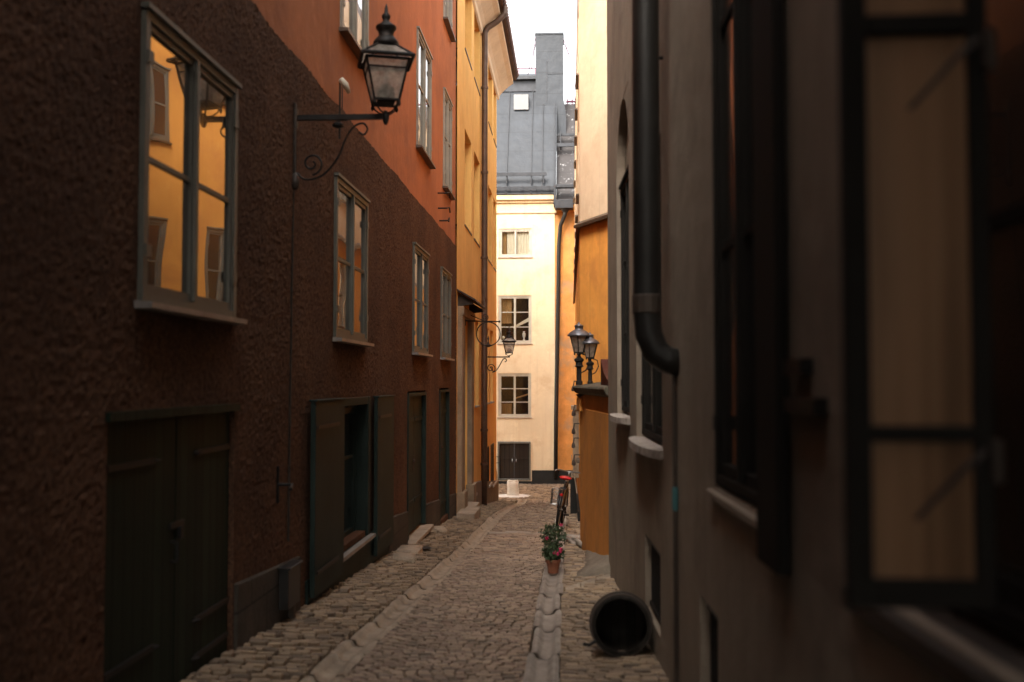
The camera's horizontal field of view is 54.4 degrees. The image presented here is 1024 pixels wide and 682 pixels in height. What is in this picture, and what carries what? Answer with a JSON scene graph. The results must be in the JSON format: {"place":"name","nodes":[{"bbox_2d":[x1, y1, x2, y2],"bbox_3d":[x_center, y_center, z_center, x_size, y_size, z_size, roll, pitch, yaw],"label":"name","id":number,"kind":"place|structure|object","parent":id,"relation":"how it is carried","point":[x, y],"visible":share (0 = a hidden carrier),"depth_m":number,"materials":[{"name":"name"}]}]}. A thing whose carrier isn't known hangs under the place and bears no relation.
{"place":"outdoors","nodes":[
{"label":"outdoors","id":0,"kind":"place"},
{"bbox_2d":[180,483,668,681],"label":"pavement","id":1,"kind":"structure","parent":0,"point":[307,640],"depth_m":8.46,"materials":[{"name":"grey stone"}]},
{"bbox_2d":[393,553,415,562],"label":"stone slab","id":2,"kind":"structure","parent":1,"relation":"on","point":[411,557],"depth_m":12.59,"materials":[{"name":"grey stone"}]},
{"bbox_2d":[396,545,421,553],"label":"stone slab","id":3,"kind":"structure","parent":1,"relation":"on","point":[416,549],"depth_m":13.54,"materials":[{"name":"grey stone"}]},
{"bbox_2d":[432,526,446,530],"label":"stone slab","id":4,"kind":"structure","parent":1,"relation":"on","point":[441,528],"depth_m":17.07,"materials":[{"name":"grey stone"}]},
{"bbox_2d":[457,506,480,520],"bbox_3d":[-0.900,3.760,20.778,0.370,0.499,1.350,0,-2,3],"label":"stone step","id":5,"kind":"object","parent":1,"relation":"on","point":[471,513],"visible":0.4,"depth_m":20.34,"materials":[{"name":"grey stone"}]},
{"bbox_2d":[499,494,527,497],"bbox_3d":[0.032,5.535,35.593,1.647,0.092,1.626,0,-2,3],"label":"paved circle","id":6,"kind":"object","parent":1,"relation":"on","point":[512,496],"visible":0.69,"depth_m":35.39,"materials":[{"name":"white stone"}]},
{"bbox_2d":[507,480,518,495],"bbox_3d":[0.037,5.292,35.624,0.427,0.625,0.386,0,-2,3],"label":"bollard","id":7,"kind":"object","parent":6,"relation":"on","point":[513,487],"visible":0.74,"depth_m":35.45,"materials":[{"name":"stone"}]},
{"bbox_2d":[523,508,566,681],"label":"gutter","id":8,"kind":"object","parent":1,"relation":"on","point":[543,661],"visible":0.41,"depth_m":8.32,"materials":[{"name":"stone"}]},
{"bbox_2d":[541,542,564,573],"bbox_3d":[0.484,2.552,11.752,0.306,0.361,0.288,0,-2,3],"label":"flower pot","id":9,"kind":"object","parent":8,"relation":"on","point":[552,559],"visible":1,"depth_m":11.69,"materials":[{"name":"ceramic"}]},
{"bbox_2d":[538,523,566,551],"bbox_3d":[0.507,2.531,12.444,0.374,0.541,0.363,0,-2,3],"label":"plant","id":10,"kind":"object","parent":9,"relation":"in","point":[551,533],"visible":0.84,"depth_m":12.40,"materials":[{"name":"plant"}]},
{"bbox_2d":[550,469,579,525],"bbox_3d":[1.008,2.934,18.485,0.574,1.077,1.794,-1,-2,19],"label":"bicycle","id":11,"kind":"object","parent":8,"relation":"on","point":[562,498],"visible":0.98,"depth_m":18.11,"materials":[{"name":"black metal"}]},
{"bbox_2d":[566,536,574,543],"bbox_3d":[0.937,3.118,15.457,0.090,0.096,0.550,0,-2,-12],"label":"loose stone","id":12,"kind":"object","parent":1,"relation":"on","point":[569,540],"visible":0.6,"depth_m":15.51,"materials":[{"name":"grey stone"}]},
{"bbox_2d":[562,534,579,537],"bbox_3d":[0.979,3.221,16.354,0.342,0.096,0.164,-1,-3,25],"label":"loose stone","id":13,"kind":"object","parent":1,"relation":"on","point":[575,535],"visible":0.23,"depth_m":16.28,"materials":[{"name":"grey stone"}]},
{"bbox_2d":[571,537,581,547],"bbox_3d":[1.020,3.064,15.156,0.090,0.096,0.509,1,-2,-14],"label":"loose stone","id":14,"kind":"object","parent":1,"relation":"on","point":[578,541],"visible":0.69,"depth_m":15.14,"materials":[{"name":"grey stone"}]},
{"bbox_2d":[577,550,609,578],"bbox_3d":[0.992,2.864,12.684,0.457,0.588,3.150,0,-2,3],"label":"corner guard","id":15,"kind":"object","parent":1,"relation":"on","point":[595,564],"visible":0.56,"depth_m":11.66,"materials":[{"name":"grey stone"}]},
{"bbox_2d":[583,591,652,656],"bbox_3d":[0.771,2.067,7.273,0.514,0.487,0.489,0,-2,3],"label":"barrel","id":16,"kind":"object","parent":1,"relation":"on","point":[620,620],"visible":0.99,"depth_m":7.42,"materials":[{"name":"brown wood"}]},
{"bbox_2d":[422,546,431,549],"bbox_3d":[-1.239,2.918,14.040,0.220,0.014,0.214,0,-2,3],"label":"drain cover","id":17,"kind":"object","parent":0,"point":[425,547],"visible":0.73,"depth_m":14.03,"materials":[{"name":"metal"}]},
{"bbox_2d":[299,499,610,681],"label":"gutter","id":18,"kind":"object","parent":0,"point":[341,661],"depth_m":9.09,"materials":[{"name":"grey stone"}]},
{"bbox_2d":[341,500,569,681],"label":"road","id":19,"kind":"structure","parent":0,"point":[470,617],"depth_m":8.60,"materials":[{"name":"stone"}]},
{"bbox_2d":[488,531,542,534],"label":"road crossing slabs","id":20,"kind":"structure","parent":19,"relation":"on","point":[511,532],"depth_m":17.14,"materials":[{"name":"stone"}]},
{"bbox_2d":[498,441,560,681],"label":"ground","id":21,"kind":"structure","parent":0,"point":[560,604],"depth_m":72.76,"materials":[{"name":"grey stone"}]},
{"bbox_2d":[0,0,456,681],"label":"red house","id":22,"kind":"structure","parent":21,"relation":"on","point":[150,206],"depth_m":6.63,"materials":[{"name":"paint"}]},
{"bbox_2d":[103,416,178,681],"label":"door","id":23,"kind":"structure","parent":22,"relation":"in","point":[139,553],"depth_m":5.63,"materials":[{"name":"green wood"}]},
{"bbox_2d":[134,1,246,324],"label":"window","id":24,"kind":"structure","parent":22,"relation":"in","point":[189,121],"depth_m":6.23,"materials":[{"name":"grey paint"}]},
{"bbox_2d":[169,412,229,681],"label":"door","id":25,"kind":"structure","parent":22,"relation":"in","point":[202,446],"depth_m":6.55,"materials":[{"name":"green wood"}]},
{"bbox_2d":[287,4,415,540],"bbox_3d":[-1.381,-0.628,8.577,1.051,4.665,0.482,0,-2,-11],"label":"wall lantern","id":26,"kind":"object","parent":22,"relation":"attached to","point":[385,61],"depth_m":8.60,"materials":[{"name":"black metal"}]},
{"bbox_2d":[332,172,373,346],"bbox_3d":[-1.744,-0.826,10.932,0.150,1.730,1.660,0,-2,3],"label":"window","id":27,"kind":"structure","parent":22,"relation":"in","point":[351,207],"depth_m":10.88,"materials":[{"name":"glass"}]},
{"bbox_2d":[339,0,368,59],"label":"window","id":28,"kind":"structure","parent":22,"relation":"in","point":[354,14],"depth_m":11.17,"materials":[{"name":"paint"}]},
{"bbox_2d":[343,405,375,560],"bbox_3d":[-1.809,1.487,11.023,0.280,1.605,1.700,0,-2,3],"label":"window","id":29,"kind":"structure","parent":22,"relation":"in","point":[350,421],"depth_m":11.51,"materials":[{"name":"black glass"}]},
{"bbox_2d":[409,396,414,532],"bbox_3d":[-1.580,1.890,15.168,0.063,2.085,0.841,0,-2,3],"label":"door","id":30,"kind":"structure","parent":22,"relation":"in","point":[411,410],"depth_m":15.38,"materials":[{"name":"grey paint"}]},
{"bbox_2d":[413,395,422,528],"bbox_3d":[-1.522,1.922,15.970,0.085,2.085,0.935,0,-2,3],"label":"door","id":31,"kind":"structure","parent":22,"relation":"in","point":[417,457],"depth_m":15.99,"materials":[{"name":"green paint"}]},
{"bbox_2d":[412,242,432,356],"bbox_3d":[-1.450,-0.622,15.979,0.150,1.730,1.620,0,-2,3],"label":"window","id":32,"kind":"structure","parent":22,"relation":"in","point":[420,280],"depth_m":15.94,"materials":[{"name":"glass"}]},
{"bbox_2d":[416,26,435,168],"bbox_3d":[-1.445,-3.992,16.541,0.150,1.950,1.630,0,-2,3],"label":"window","id":33,"kind":"structure","parent":22,"relation":"in","point":[424,58],"depth_m":16.49,"materials":[{"name":"paint"}]},
{"bbox_2d":[440,392,441,518],"bbox_3d":[-1.377,2.249,18.636,0.063,2.565,0.651,0,-2,3],"label":"door","id":34,"kind":"structure","parent":22,"relation":"in","point":[441,392],"depth_m":18.82,"materials":[{"name":"grey paint"}]},
{"bbox_2d":[441,392,446,517],"bbox_3d":[-1.330,2.274,19.248,0.085,2.565,0.745,0,-2,3],"label":"door","id":35,"kind":"structure","parent":22,"relation":"in","point":[443,415],"depth_m":19.28,"materials":[{"name":"grey paint"}]},
{"bbox_2d":[440,266,454,360],"bbox_3d":[-1.261,-0.492,19.211,0.150,1.730,1.520,0,-2,3],"label":"window","id":36,"kind":"structure","parent":22,"relation":"in","point":[445,278],"depth_m":19.16,"materials":[{"name":"grey paint"}]},
{"bbox_2d":[442,87,455,199],"bbox_3d":[-1.262,-3.866,19.683,0.150,1.950,1.330,0,-2,3],"label":"window","id":37,"kind":"structure","parent":22,"relation":"in","point":[447,103],"depth_m":19.65,"materials":[{"name":"paint"}]},
{"bbox_2d":[443,0,455,41],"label":"window","id":38,"kind":"structure","parent":22,"relation":"in","point":[447,4],"depth_m":19.77,"materials":[{"name":"paint"}]},
{"bbox_2d":[455,0,518,512],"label":"yellow house","id":39,"kind":"structure","parent":21,"relation":"on","point":[487,73],"depth_m":26.07,"materials":[{"name":"paint"}]},
{"bbox_2d":[455,224,471,235],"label":"window","id":40,"kind":"structure","parent":39,"relation":"in","point":[455,224],"depth_m":23.08,"materials":[{"name":"paint"}]},
{"bbox_2d":[456,47,471,69],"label":"window","id":41,"kind":"structure","parent":39,"relation":"in","point":[456,47],"depth_m":23.30,"materials":[{"name":"paint"}]},
{"bbox_2d":[468,502,479,506],"bbox_3d":[-0.953,3.919,22.003,0.320,0.579,1.700,0,-2,3],"label":"stone step","id":42,"kind":"object","parent":39,"relation":"attached to","point":[477,504],"visible":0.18,"depth_m":22.48,"materials":[{"name":"grey stone"}]},
{"bbox_2d":[465,314,500,346],"bbox_3d":[-0.671,-0.254,22.606,0.833,0.788,0.143,0,-2,3],"label":"sign bracket","id":43,"kind":"object","parent":39,"relation":"attached to","point":[488,344],"visible":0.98,"depth_m":22.60,"materials":[{"name":"black metal"}]},
{"bbox_2d":[487,446,492,487],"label":"cellar window","id":44,"kind":"structure","parent":39,"relation":"in","point":[491,483],"depth_m":28.93,"materials":[{"name":"metal"}]},
{"bbox_2d":[490,443,496,486],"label":"cellar window","id":45,"kind":"structure","parent":39,"relation":"in","point":[492,445],"depth_m":30.48,"materials":[{"name":"metal"}]},
{"bbox_2d":[487,327,516,372],"bbox_3d":[-0.330,0.231,27.654,0.902,1.307,0.404,0,-2,-2],"label":"wall lantern","id":46,"kind":"object","parent":39,"relation":"attached to","point":[508,341],"depth_m":27.58,"materials":[{"name":"black metal"}]},
{"bbox_2d":[456,32,574,483],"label":"cream house","id":47,"kind":"structure","parent":21,"relation":"on","point":[535,313],"depth_m":41.19,"materials":[{"name":"paint"}]},
{"bbox_2d":[497,373,531,417],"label":"window","id":48,"kind":"structure","parent":47,"relation":"in","point":[514,389],"depth_m":41.86,"materials":[{"name":"grey paint"}]},
{"bbox_2d":[498,229,532,257],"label":"window","id":49,"kind":"structure","parent":47,"relation":"in","point":[513,243],"depth_m":41.38,"materials":[{"name":"grey paint"}]},
{"bbox_2d":[498,295,532,343],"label":"window","id":50,"kind":"structure","parent":47,"relation":"in","point":[514,312],"depth_m":41.35,"materials":[{"name":"grey paint"}]},
{"bbox_2d":[570,0,607,520],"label":"orange house","id":51,"kind":"structure","parent":21,"relation":"on","point":[590,272],"depth_m":19.64,"materials":[{"name":"paint"}]},
{"bbox_2d":[574,135,576,145],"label":"window","id":52,"kind":"structure","parent":51,"relation":"in","point":[575,136],"depth_m":27.18,"materials":[{"name":"grey paint"}]},
{"bbox_2d":[575,44,577,120],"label":"window","id":53,"kind":"structure","parent":51,"relation":"in","point":[576,109],"depth_m":24.53,"materials":[{"name":"grey paint"}]},
{"bbox_2d":[575,128,578,203],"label":"window","id":54,"kind":"structure","parent":51,"relation":"in","point":[577,195],"depth_m":21.86,"materials":[{"name":"grey paint"}]},
{"bbox_2d":[575,11,578,89],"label":"window","id":55,"kind":"structure","parent":51,"relation":"in","point":[577,74],"depth_m":21.83,"materials":[{"name":"grey paint"}]},
{"bbox_2d":[573,359,608,554],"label":"courtyard wall","id":56,"kind":"structure","parent":21,"relation":"on","point":[592,403],"depth_m":13.27,"materials":[{"name":"orange paint"}]},
{"bbox_2d":[567,322,589,384],"bbox_3d":[1.008,0.187,14.971,0.353,0.943,0.347,0,-2,3],"label":"post lantern","id":57,"kind":"object","parent":56,"relation":"on","point":[578,335],"visible":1,"depth_m":14.91,"materials":[{"name":"black metal"}]},
{"bbox_2d":[582,332,599,383],"bbox_3d":[1.172,0.259,14.959,0.294,0.786,0.290,0,-2,3],"label":"post lantern","id":58,"kind":"object","parent":56,"relation":"on","point":[590,342],"visible":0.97,"depth_m":14.91,"materials":[{"name":"black metal"}]},
{"bbox_2d":[607,0,1023,681],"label":"grey house","id":59,"kind":"structure","parent":21,"relation":"on","point":[815,340],"depth_m":2.98,"materials":[{"name":"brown paint"}]},
{"bbox_2d":[619,164,629,412],"bbox_3d":[1.150,-0.474,9.713,0.100,2.330,1.310,0,-2,1],"label":"window","id":60,"kind":"structure","parent":59,"relation":"in","point":[624,184],"depth_m":10.23,"materials":[{"name":"paint"}]},
{"bbox_2d":[641,132,661,442],"bbox_3d":[1.104,-0.341,7.566,0.110,2.170,1.650,0,-2,1],"label":"window","id":61,"kind":"structure","parent":59,"relation":"in","point":[651,397],"depth_m":7.53,"materials":[{"name":"glass"}]},
{"bbox_2d":[706,0,756,528],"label":"window","id":62,"kind":"structure","parent":59,"relation":"in","point":[734,419],"depth_m":4.30,"materials":[{"name":"glass"}]},
{"bbox_2d":[968,0,1023,639],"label":"window","id":63,"kind":"structure","parent":59,"relation":"in","point":[1005,86],"depth_m":2.05,"materials":[{"name":"paint"}]},
{"bbox_2d":[506,0,576,179],"label":"sky","id":64,"kind":"structure","parent":0,"point":[527,18],"materials":[{"name":"white"}]}
]}

